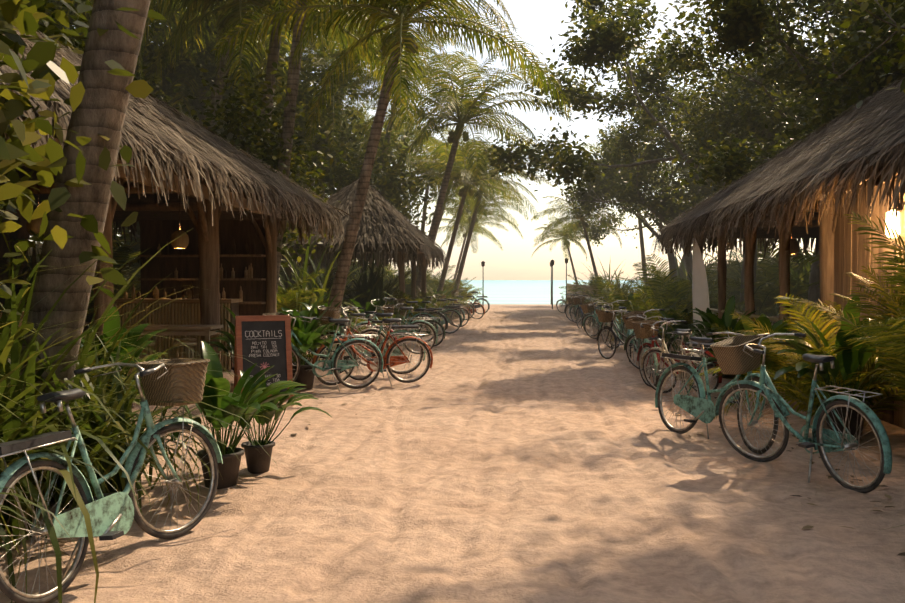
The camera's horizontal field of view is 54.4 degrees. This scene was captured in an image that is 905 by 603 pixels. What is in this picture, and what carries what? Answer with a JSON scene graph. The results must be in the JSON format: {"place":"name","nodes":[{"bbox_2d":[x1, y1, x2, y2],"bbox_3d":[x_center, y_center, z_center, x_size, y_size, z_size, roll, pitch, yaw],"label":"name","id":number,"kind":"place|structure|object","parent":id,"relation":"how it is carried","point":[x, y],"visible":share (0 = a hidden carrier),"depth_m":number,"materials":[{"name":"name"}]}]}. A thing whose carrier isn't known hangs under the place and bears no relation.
{"place":"outdoors","nodes":[
{"label":"outdoors","id":0,"kind":"place"},
{"bbox_2d":[29,0,844,279],"label":"sky","id":1,"kind":"structure","parent":0,"point":[540,20],"materials":[{"name":"white"}]},
{"bbox_2d":[0,304,904,602],"bbox_3d":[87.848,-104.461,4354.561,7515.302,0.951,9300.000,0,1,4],"label":"ground","id":2,"kind":"structure","parent":0,"point":[518,454],"depth_m":6.05,"materials":[{"name":"beige sand"}]},
{"bbox_2d":[0,192,121,567],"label":"strap clump","id":3,"kind":"object","parent":2,"relation":"on","point":[26,502],"visible":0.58,"depth_m":4.65,"materials":[{"name":"green plant"}]},
{"bbox_2d":[0,220,146,602],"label":"strap clump","id":4,"kind":"object","parent":2,"relation":"on","point":[6,540],"visible":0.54,"depth_m":4.61,"materials":[{"name":"green plant"}]},
{"bbox_2d":[7,238,140,338],"bbox_3d":[-8.105,-0.161,18.310,4.382,2.528,4.595,0,1,-1],"label":"shrub","id":5,"kind":"object","parent":2,"relation":"on","point":[121,252],"visible":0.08,"depth_m":17.79,"materials":[{"name":"green plant"}]},
{"bbox_2d":[0,222,148,334],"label":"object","id":6,"kind":"object","parent":2,"relation":"on","point":[5,266],"visible":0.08,"depth_m":17.58,"materials":[{"name":"green plant"}]},
{"bbox_2d":[0,0,155,137],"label":"tree","id":7,"kind":"object","parent":2,"relation":"on","point":[42,6],"visible":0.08,"depth_m":13.47,"materials":[{"name":"green plant"}]},
{"bbox_2d":[8,0,150,494],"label":"tall palm","id":8,"kind":"object","parent":2,"relation":"on","point":[101,109],"visible":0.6,"depth_m":5.84,"materials":[{"name":"brown plant"}]},
{"bbox_2d":[0,0,166,340],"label":"tree wood","id":9,"kind":"object","parent":2,"relation":"on","point":[47,161],"visible":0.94,"depth_m":4.99,"materials":[{"name":"green plant"}]},
{"bbox_2d":[29,226,140,297],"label":"shrub","id":10,"kind":"object","parent":2,"relation":"on","point":[134,264],"depth_m":21.52,"materials":[{"name":"green plant"}]},
{"bbox_2d":[7,242,207,423],"bbox_3d":[-3.850,0.442,7.733,3.328,2.374,3.687,1,2,30],"label":"strap clump","id":11,"kind":"object","parent":2,"relation":"on","point":[28,288],"visible":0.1,"depth_m":7.82,"materials":[{"name":"green plant"}]},
{"bbox_2d":[0,359,222,602],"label":"bicycle","id":12,"kind":"object","parent":2,"relation":"on","point":[176,382],"visible":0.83,"depth_m":4.66,"materials":[{"name":"paint"}]},
{"bbox_2d":[38,0,196,114],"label":"tree","id":13,"kind":"object","parent":2,"relation":"on","point":[149,58],"visible":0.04,"depth_m":22.73,"materials":[{"name":"green plant"}]},
{"bbox_2d":[80,307,167,428],"bbox_3d":[-3.274,0.683,8.521,1.205,1.294,1.521,1,2,39],"label":"pot plant","id":14,"kind":"object","parent":2,"relation":"on","point":[110,325],"visible":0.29,"depth_m":8.31,"materials":[{"name":"green plant"}]},
{"bbox_2d":[0,273,258,550],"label":"strap clump","id":15,"kind":"object","parent":2,"relation":"on","point":[119,405],"visible":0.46,"depth_m":5.97,"materials":[{"name":"green plant"}]},
{"bbox_2d":[0,228,267,492],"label":"strap clump","id":16,"kind":"object","parent":2,"relation":"on","point":[4,317],"visible":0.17,"depth_m":6.40,"materials":[{"name":"green plant"}]},
{"bbox_2d":[0,243,282,602],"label":"strap clump","id":17,"kind":"object","parent":2,"relation":"on","point":[14,421],"visible":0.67,"depth_m":4.90,"materials":[{"name":"green plant"}]},
{"bbox_2d":[23,319,281,512],"bbox_3d":[-2.429,0.796,6.185,2.248,1.460,2.163,-1,1,-20],"label":"strap-leaf clump","id":18,"kind":"object","parent":2,"relation":"on","point":[88,425],"visible":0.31,"depth_m":6.14,"materials":[{"name":"green plant"}]},
{"bbox_2d":[0,118,320,369],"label":"beach hut","id":19,"kind":"object","parent":2,"relation":"on","point":[231,265],"visible":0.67,"depth_m":16.64,"materials":[{"name":"brown wood"}]},
{"bbox_2d":[0,18,355,245],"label":"thatched roof","id":20,"kind":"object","parent":19,"relation":"on","point":[158,134],"visible":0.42,"depth_m":11.48,"materials":[{"name":"brown wicker"}]},
{"bbox_2d":[125,325,222,373],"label":"table stools","id":21,"kind":"object","parent":2,"relation":"on","point":[206,331],"visible":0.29,"depth_m":12.75,"materials":[{"name":"brown wood"}]},
{"bbox_2d":[60,28,348,303],"bbox_3d":[-6.713,-2.157,20.590,8.803,8.301,6.516,1,2,26],"label":"tree","id":22,"kind":"object","parent":2,"relation":"on","point":[259,128],"visible":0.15,"depth_m":19.77,"materials":[{"name":"green plant"}]},
{"bbox_2d":[41,0,408,132],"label":"palm","id":23,"kind":"object","parent":2,"relation":"on","point":[237,9],"visible":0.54,"depth_m":22.12,"materials":[{"name":"green plant"}]},
{"bbox_2d":[171,341,305,488],"bbox_3d":[-1.688,0.843,6.393,1.004,1.078,1.267,1,2,25],"label":"pot plant","id":24,"kind":"object","parent":2,"relation":"on","point":[229,467],"visible":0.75,"depth_m":6.38,"materials":[{"name":"green plant"}]},
{"bbox_2d":[143,3,337,135],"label":"palm","id":25,"kind":"object","parent":2,"relation":"on","point":[203,116],"visible":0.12,"depth_m":27.54,"materials":[{"name":"green plant"}]},
{"bbox_2d":[207,305,292,369],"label":"pot plant","id":26,"kind":"object","parent":2,"relation":"on","point":[230,340],"visible":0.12,"depth_m":12.48,"materials":[{"name":"green plant"}]},
{"bbox_2d":[234,315,293,405],"bbox_3d":[-2.340,0.723,10.873,0.660,1.099,0.570,-1,1,-20],"label":"chalkboard sign","id":27,"kind":"object","parent":2,"relation":"on","point":[260,339],"visible":0.69,"depth_m":10.78,"materials":[{"name":"brown wood"}]},
{"bbox_2d":[134,0,400,203],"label":"tree","id":28,"kind":"object","parent":2,"relation":"on","point":[332,172],"visible":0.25,"depth_m":28.48,"materials":[{"name":"green plant"}]},
{"bbox_2d":[238,370,330,473],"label":"pot plant","id":29,"kind":"object","parent":2,"relation":"on","point":[258,458],"visible":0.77,"depth_m":7.00,"materials":[{"name":"green plant"}]},
{"bbox_2d":[279,294,333,389],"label":"pot plant","id":30,"kind":"object","parent":2,"relation":"on","point":[304,333],"visible":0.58,"depth_m":12.31,"materials":[{"name":"green plant"}]},
{"bbox_2d":[146,0,478,158],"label":"palm","id":31,"kind":"object","parent":2,"relation":"on","point":[273,55],"visible":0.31,"depth_m":23.85,"materials":[{"name":"green plant"}]},
{"bbox_2d":[276,269,353,322],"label":"fern","id":32,"kind":"object","parent":2,"relation":"on","point":[290,299],"visible":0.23,"depth_m":20.00,"materials":[{"name":"green plant"}]},
{"bbox_2d":[262,310,383,391],"bbox_3d":[-1.877,0.689,12.207,1.856,1.136,0.604,-1,2,-30],"label":"bicycle","id":33,"kind":"object","parent":2,"relation":"on","point":[326,366],"visible":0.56,"depth_m":12.27,"materials":[{"name":"paint"}]},
{"bbox_2d":[135,0,517,301],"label":"tall palm","id":34,"kind":"object","parent":2,"relation":"on","point":[288,123],"visible":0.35,"depth_m":19.79,"materials":[{"name":"green plant"}]},
{"bbox_2d":[293,316,375,379],"bbox_3d":[-1.931,0.733,13.549,1.658,0.987,0.544,1,2,26],"label":"bicycle","id":35,"kind":"object","parent":2,"relation":"on","point":[348,357],"visible":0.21,"depth_m":13.45,"materials":[{"name":"paint"}]},
{"bbox_2d":[224,17,454,274],"bbox_3d":[-4.399,-4.579,31.998,8.123,11.069,7.994,1,2,26],"label":"palm","id":36,"kind":"object","parent":2,"relation":"on","point":[322,64],"visible":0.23,"depth_m":31.66,"materials":[{"name":"green plant"}]},
{"bbox_2d":[222,71,457,284],"bbox_3d":[-5.486,-3.471,35.193,11.098,10.811,8.240,0,1,-12],"label":"tree","id":37,"kind":"object","parent":2,"relation":"on","point":[394,198],"visible":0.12,"depth_m":34.36,"materials":[{"name":"green plant"}]},
{"bbox_2d":[306,305,389,367],"bbox_3d":[-1.920,0.629,15.367,1.785,1.119,0.595,-1,1,-26],"label":"bicycle","id":38,"kind":"object","parent":2,"relation":"on","point":[368,331],"visible":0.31,"depth_m":15.51,"materials":[{"name":"paint"}]},
{"bbox_2d":[277,219,432,333],"bbox_3d":[-3.722,-0.374,21.659,5.075,3.619,5.622,1,2,35],"label":"strap clump","id":39,"kind":"object","parent":2,"relation":"on","point":[313,284],"visible":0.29,"depth_m":21.54,"materials":[{"name":"green plant"}]},
{"bbox_2d":[285,252,425,319],"bbox_3d":[-2.794,-0.401,27.332,3.408,2.657,6.200,0,1,4],"label":"gazebo frame","id":40,"kind":"object","parent":2,"relation":"on","point":[401,273],"visible":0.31,"depth_m":27.14,"materials":[{"name":"brown wood"}]},
{"bbox_2d":[281,179,450,271],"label":"thatched roof","id":41,"kind":"structure","parent":40,"relation":"on","point":[385,228],"depth_m":24.38,"materials":[{"name":"brown wicker"}]},
{"bbox_2d":[290,105,430,231],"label":"tree","id":42,"kind":"object","parent":2,"relation":"on","point":[402,207],"visible":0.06,"depth_m":41.25,"materials":[{"name":"green plant"}]},
{"bbox_2d":[332,308,396,349],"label":"bicycle","id":43,"kind":"object","parent":2,"relation":"on","point":[378,321],"visible":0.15,"depth_m":17.24,"materials":[{"name":"paint"}]},
{"bbox_2d":[261,0,469,273],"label":"palm","id":44,"kind":"object","parent":2,"relation":"on","point":[426,49],"visible":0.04,"depth_m":33.40,"materials":[{"name":"green plant"}]},
{"bbox_2d":[311,306,425,376],"bbox_3d":[-1.373,0.658,14.126,1.892,1.132,0.659,0,4,-4],"label":"bicycle","id":45,"kind":"object","parent":2,"relation":"on","point":[333,312],"visible":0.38,"depth_m":14.20,"materials":[{"name":"paint"}]},
{"bbox_2d":[312,309,432,386],"bbox_3d":[-1.161,0.679,12.902,1.819,1.140,0.607,0,1,-16],"label":"bicycle","id":46,"kind":"object","parent":2,"relation":"on","point":[389,361],"visible":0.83,"depth_m":12.97,"materials":[{"name":"paint"}]},
{"bbox_2d":[342,298,403,329],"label":"broad ground plant","id":47,"kind":"object","parent":2,"relation":"on","point":[370,306],"visible":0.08,"depth_m":21.38,"materials":[{"name":"green plant"}]},
{"bbox_2d":[325,108,448,269],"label":"tree","id":48,"kind":"object","parent":2,"relation":"on","point":[397,131],"visible":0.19,"depth_m":43.36,"materials":[{"name":"green plant"}]},
{"bbox_2d":[323,243,451,322],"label":"strap clump","id":49,"kind":"object","parent":2,"relation":"on","point":[373,284],"visible":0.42,"depth_m":26.48,"materials":[{"name":"green plant"}]},
{"bbox_2d":[350,299,437,353],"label":"bicycle","id":50,"kind":"object","parent":2,"relation":"on","point":[434,335],"visible":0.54,"depth_m":18.03,"materials":[{"name":"paint"}]},
{"bbox_2d":[362,297,437,342],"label":"bicycle","id":51,"kind":"object","parent":2,"relation":"on","point":[423,314],"visible":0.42,"depth_m":21.34,"materials":[{"name":"paint"}]},
{"bbox_2d":[210,0,590,337],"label":"palm","id":52,"kind":"object","parent":2,"relation":"on","point":[392,44],"visible":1,"depth_m":17.84,"materials":[{"name":"green plant"}]},
{"bbox_2d":[334,24,488,283],"bbox_3d":[-2.141,-5.399,36.325,6.693,12.457,6.920,0,1,-18],"label":"palm","id":53,"kind":"object","parent":2,"relation":"on","point":[429,45],"visible":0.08,"depth_m":36.22,"materials":[{"name":"green plant"}]},
{"bbox_2d":[383,303,445,346],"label":"bicycle","id":54,"kind":"object","parent":2,"relation":"on","point":[386,310],"visible":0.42,"depth_m":20.26,"materials":[{"name":"paint"}]},
{"bbox_2d":[394,298,447,335],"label":"bicycle","id":55,"kind":"object","parent":2,"relation":"on","point":[435,312],"visible":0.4,"depth_m":24.06,"materials":[{"name":"paint"}]},
{"bbox_2d":[358,134,497,276],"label":"palm","id":56,"kind":"object","parent":2,"relation":"on","point":[423,155],"visible":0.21,"depth_m":40.74,"materials":[{"name":"green plant"}]},
{"bbox_2d":[406,297,461,333],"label":"bicycle","id":57,"kind":"object","parent":2,"relation":"on","point":[449,321],"visible":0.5,"depth_m":25.18,"materials":[{"name":"paint"}]},
{"bbox_2d":[6,316,904,559],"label":"leaf litter","id":58,"kind":"object","parent":2,"relation":"on","point":[804,527],"visible":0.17,"depth_m":6.42,"materials":[{"name":"plant"}]},
{"bbox_2d":[349,50,572,299],"bbox_3d":[0.582,-4.213,32.927,7.475,10.426,7.998,1,2,39],"label":"palm","id":59,"kind":"object","parent":2,"relation":"on","point":[466,109],"visible":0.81,"depth_m":32.31,"materials":[{"name":"green plant"}]},
{"bbox_2d":[397,135,542,291],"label":"palm","id":60,"kind":"object","parent":2,"relation":"on","point":[461,172],"visible":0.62,"depth_m":37.76,"materials":[{"name":"green plant"}]},
{"bbox_2d":[438,206,508,278],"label":"palm","id":61,"kind":"object","parent":2,"relation":"on","point":[465,225],"visible":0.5,"depth_m":55.77,"materials":[{"name":"green plant"}]},
{"bbox_2d":[426,187,522,244],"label":"palm","id":62,"kind":"object","parent":2,"relation":"on","point":[476,225],"visible":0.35,"depth_m":50.28,"materials":[{"name":"green plant"}]},
{"bbox_2d":[415,141,552,288],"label":"palm","id":63,"kind":"object","parent":2,"relation":"on","point":[463,259],"visible":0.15,"depth_m":44.99,"materials":[{"name":"green plant"}]},
{"bbox_2d":[481,258,598,308],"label":"tiki torches","id":64,"kind":"object","parent":2,"relation":"on","point":[551,266],"visible":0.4,"depth_m":48.49,"materials":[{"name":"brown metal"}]},
{"bbox_2d":[532,215,602,282],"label":"palm","id":65,"kind":"object","parent":2,"relation":"on","point":[560,232],"visible":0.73,"depth_m":53.65,"materials":[{"name":"green plant"}]},
{"bbox_2d":[530,185,626,283],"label":"palm","id":66,"kind":"object","parent":2,"relation":"on","point":[576,216],"visible":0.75,"depth_m":45.20,"materials":[{"name":"green plant"}]},
{"bbox_2d":[580,300,620,339],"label":"bicycle","id":67,"kind":"object","parent":2,"relation":"on","point":[588,307],"visible":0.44,"depth_m":22.71,"materials":[{"name":"paint"}]},
{"bbox_2d":[571,276,646,319],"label":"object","id":68,"kind":"object","parent":2,"relation":"on","point":[603,287],"visible":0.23,"depth_m":31.57,"materials":[{"name":"green plant"}]},
{"bbox_2d":[599,300,634,352],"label":"bicycle","id":69,"kind":"object","parent":2,"relation":"on","point":[620,336],"visible":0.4,"depth_m":19.02,"materials":[{"name":"paint"}]},
{"bbox_2d":[596,310,661,361],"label":"bicycle","id":70,"kind":"object","parent":2,"relation":"on","point":[606,315],"visible":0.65,"depth_m":16.95,"materials":[{"name":"paint"}]},
{"bbox_2d":[577,138,682,287],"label":"tree","id":71,"kind":"object","parent":2,"relation":"on","point":[641,238],"visible":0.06,"depth_m":49.95,"materials":[{"name":"green plant"}]},
{"bbox_2d":[564,143,709,277],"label":"tree","id":72,"kind":"object","parent":2,"relation":"on","point":[595,235],"visible":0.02,"depth_m":52.16,"materials":[{"name":"green plant"}]},
{"bbox_2d":[591,279,682,329],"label":"fern","id":73,"kind":"object","parent":2,"relation":"on","point":[626,304],"visible":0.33,"depth_m":22.97,"materials":[{"name":"green plant"}]},
{"bbox_2d":[573,81,703,282],"bbox_3d":[10.802,-4.536,41.803,9.883,10.598,12.975,0,1,0],"label":"tree","id":74,"kind":"object","parent":2,"relation":"on","point":[655,152],"visible":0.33,"depth_m":38.88,"materials":[{"name":"green plant"}]},
{"bbox_2d":[625,316,662,386],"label":"bicycle","id":75,"kind":"object","parent":2,"relation":"on","point":[650,340],"visible":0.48,"depth_m":12.85,"materials":[{"name":"paint"}]},
{"bbox_2d":[599,292,692,344],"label":"fern","id":76,"kind":"object","parent":2,"relation":"on","point":[652,313],"visible":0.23,"depth_m":19.94,"materials":[{"name":"green plant"}]},
{"bbox_2d":[549,47,763,284],"bbox_3d":[9.979,-4.935,37.733,12.311,11.538,10.511,1,2,25],"label":"tree","id":77,"kind":"object","parent":2,"relation":"on","point":[629,146],"visible":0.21,"depth_m":37.47,"materials":[{"name":"green plant"}]},
{"bbox_2d":[621,309,695,369],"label":"bicycle","id":78,"kind":"object","parent":2,"relation":"on","point":[629,325],"visible":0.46,"depth_m":14.68,"materials":[{"name":"paint"}]},
{"bbox_2d":[465,0,874,320],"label":"tree","id":79,"kind":"object","parent":2,"relation":"on","point":[609,41],"visible":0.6,"depth_m":30.39,"materials":[{"name":"green plant"}]},
{"bbox_2d":[647,305,693,350],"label":"plant","id":80,"kind":"object","parent":2,"relation":"on","point":[682,325],"visible":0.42,"depth_m":18.87,"materials":[{"name":"green plant"}]},
{"bbox_2d":[602,254,744,312],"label":"shrub","id":81,"kind":"object","parent":2,"relation":"on","point":[685,289],"visible":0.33,"depth_m":26.52,"materials":[{"name":"green plant"}]},
{"bbox_2d":[641,320,708,396],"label":"bicycle","id":82,"kind":"object","parent":2,"relation":"on","point":[648,352],"visible":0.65,"depth_m":11.68,"materials":[{"name":"paint"}]},
{"bbox_2d":[632,320,721,393],"bbox_3d":[2.985,0.777,12.126,0.574,0.986,1.648,-4,3,-32],"label":"bicycle","id":83,"kind":"object","parent":2,"relation":"on","point":[642,330],"visible":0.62,"depth_m":12.45,"materials":[{"name":"paint"}]},
{"bbox_2d":[692,239,709,355],"bbox_3d":[4.772,-0.039,16.898,0.341,2.337,0.506,0,1,18],"label":"surfboard","id":84,"kind":"object","parent":2,"relation":"on","point":[700,296],"visible":0.6,"depth_m":16.81,"materials":[{"name":"white plastic"}]},
{"bbox_2d":[631,117,773,257],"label":"tree","id":85,"kind":"object","parent":2,"relation":"on","point":[676,184],"visible":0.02,"depth_m":38.68,"materials":[{"name":"green plant"}]},
{"bbox_2d":[655,332,778,453],"bbox_3d":[2.590,0.809,8.355,0.601,1.092,1.833,-1,2,-24],"label":"bicycle","id":86,"kind":"object","parent":2,"relation":"on","point":[701,407],"visible":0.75,"depth_m":8.50,"materials":[{"name":"paint"}]},
{"bbox_2d":[674,295,771,378],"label":"pot plant","id":87,"kind":"object","parent":2,"relation":"on","point":[725,320],"visible":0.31,"depth_m":13.66,"materials":[{"name":"green plant"}]},
{"bbox_2d":[704,247,770,311],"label":"shrub","id":88,"kind":"object","parent":2,"relation":"on","point":[731,273],"visible":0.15,"depth_m":41.34,"materials":[{"name":"green plant"}]},
{"bbox_2d":[641,7,845,275],"bbox_3d":[10.921,-4.665,30.691,9.336,11.390,12.532,0,1,-5],"label":"tree","id":89,"kind":"object","parent":2,"relation":"on","point":[733,109],"visible":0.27,"depth_m":28.42,"materials":[{"name":"green plant"}]},
{"bbox_2d":[697,314,805,396],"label":"potted plant","id":90,"kind":"object","parent":2,"relation":"on","point":[778,326],"visible":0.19,"depth_m":11.24,"materials":[{"name":"green plant"}]},
{"bbox_2d":[708,238,810,314],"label":"shrub","id":91,"kind":"object","parent":2,"relation":"on","point":[770,268],"visible":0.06,"depth_m":31.32,"materials":[{"name":"green plant"}]},
{"bbox_2d":[689,300,842,413],"bbox_3d":[4.254,0.645,10.384,2.237,1.290,2.346,-1,2,-28],"label":"fern","id":92,"kind":"object","parent":2,"relation":"on","point":[781,359],"visible":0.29,"depth_m":10.36,"materials":[{"name":"green plant"}]},
{"bbox_2d":[638,0,898,337],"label":"tree","id":93,"kind":"object","parent":2,"relation":"on","point":[687,59],"visible":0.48,"depth_m":24.47,"materials":[{"name":"green plant"}]},
{"bbox_2d":[734,261,808,325],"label":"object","id":94,"kind":"object","parent":2,"relation":"on","point":[759,302],"visible":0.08,"depth_m":27.52,"materials":[{"name":"green plant"}]},
{"bbox_2d":[735,238,813,325],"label":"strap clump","id":95,"kind":"object","parent":2,"relation":"on","point":[803,273],"visible":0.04,"depth_m":27.48,"materials":[{"name":"green plant"}]},
{"bbox_2d":[741,270,808,329],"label":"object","id":96,"kind":"object","parent":2,"relation":"on","point":[775,301],"visible":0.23,"depth_m":26.72,"materials":[{"name":"green plant"}]},
{"bbox_2d":[663,0,904,196],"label":"tree","id":97,"kind":"object","parent":2,"relation":"on","point":[731,163],"visible":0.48,"depth_m":21.21,"materials":[{"name":"green plant"}]},
{"bbox_2d":[672,170,904,428],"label":"hut","id":98,"kind":"object","parent":2,"relation":"on","point":[842,250],"visible":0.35,"depth_m":11.03,"materials":[{"name":"brown wood"}]},
{"bbox_2d":[651,77,904,259],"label":"thatched roof","id":99,"kind":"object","parent":98,"relation":"on","point":[854,147],"visible":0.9,"depth_m":11.67,"materials":[{"name":"brown wicker"}]},
{"bbox_2d":[689,293,903,422],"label":"fern","id":100,"kind":"object","parent":2,"relation":"on","point":[867,374],"visible":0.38,"depth_m":8.87,"materials":[{"name":"green plant"}]},
{"bbox_2d":[710,333,891,492],"bbox_3d":[2.704,0.829,6.883,0.591,1.130,1.810,-1,2,-30],"label":"bicycle","id":101,"kind":"object","parent":2,"relation":"on","point":[738,355],"visible":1,"depth_m":6.80,"materials":[{"name":"paint"}]},
{"bbox_2d":[752,0,904,157],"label":"tree","id":102,"kind":"object","parent":2,"relation":"on","point":[880,28],"visible":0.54,"depth_m":18.51,"materials":[{"name":"green plant"}]},
{"bbox_2d":[768,296,889,440],"bbox_3d":[3.857,0.628,8.569,1.648,1.402,1.306,0,1,-14],"label":"pot plant","id":103,"kind":"object","parent":2,"relation":"on","point":[847,361],"visible":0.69,"depth_m":8.37,"materials":[{"name":"green plant"}]},
{"bbox_2d":[776,246,904,403],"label":"fern","id":104,"kind":"object","parent":2,"relation":"on","point":[899,371],"visible":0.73,"depth_m":7.58,"materials":[{"name":"green plant"}]},
{"bbox_2d":[779,0,904,151],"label":"tree","id":105,"kind":"object","parent":2,"relation":"on","point":[832,85],"visible":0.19,"depth_m":19.41,"materials":[{"name":"green plant"}]},
{"bbox_2d":[817,0,904,107],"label":"tree","id":106,"kind":"object","parent":2,"relation":"on","point":[899,29],"visible":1,"depth_m":11.24,"materials":[{"name":"green plant"}]},
{"bbox_2d":[840,211,904,378],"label":"fern","id":107,"kind":"object","parent":2,"relation":"on","point":[899,278],"visible":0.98,"depth_m":5.80,"materials":[{"name":"green plant"}]},
{"bbox_2d":[461,280,643,303],"bbox_3d":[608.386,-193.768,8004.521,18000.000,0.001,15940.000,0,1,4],"label":"sea","id":108,"kind":"structure","parent":0,"point":[517,291],"depth_m":155.69,"materials":[{"name":"liquid"}]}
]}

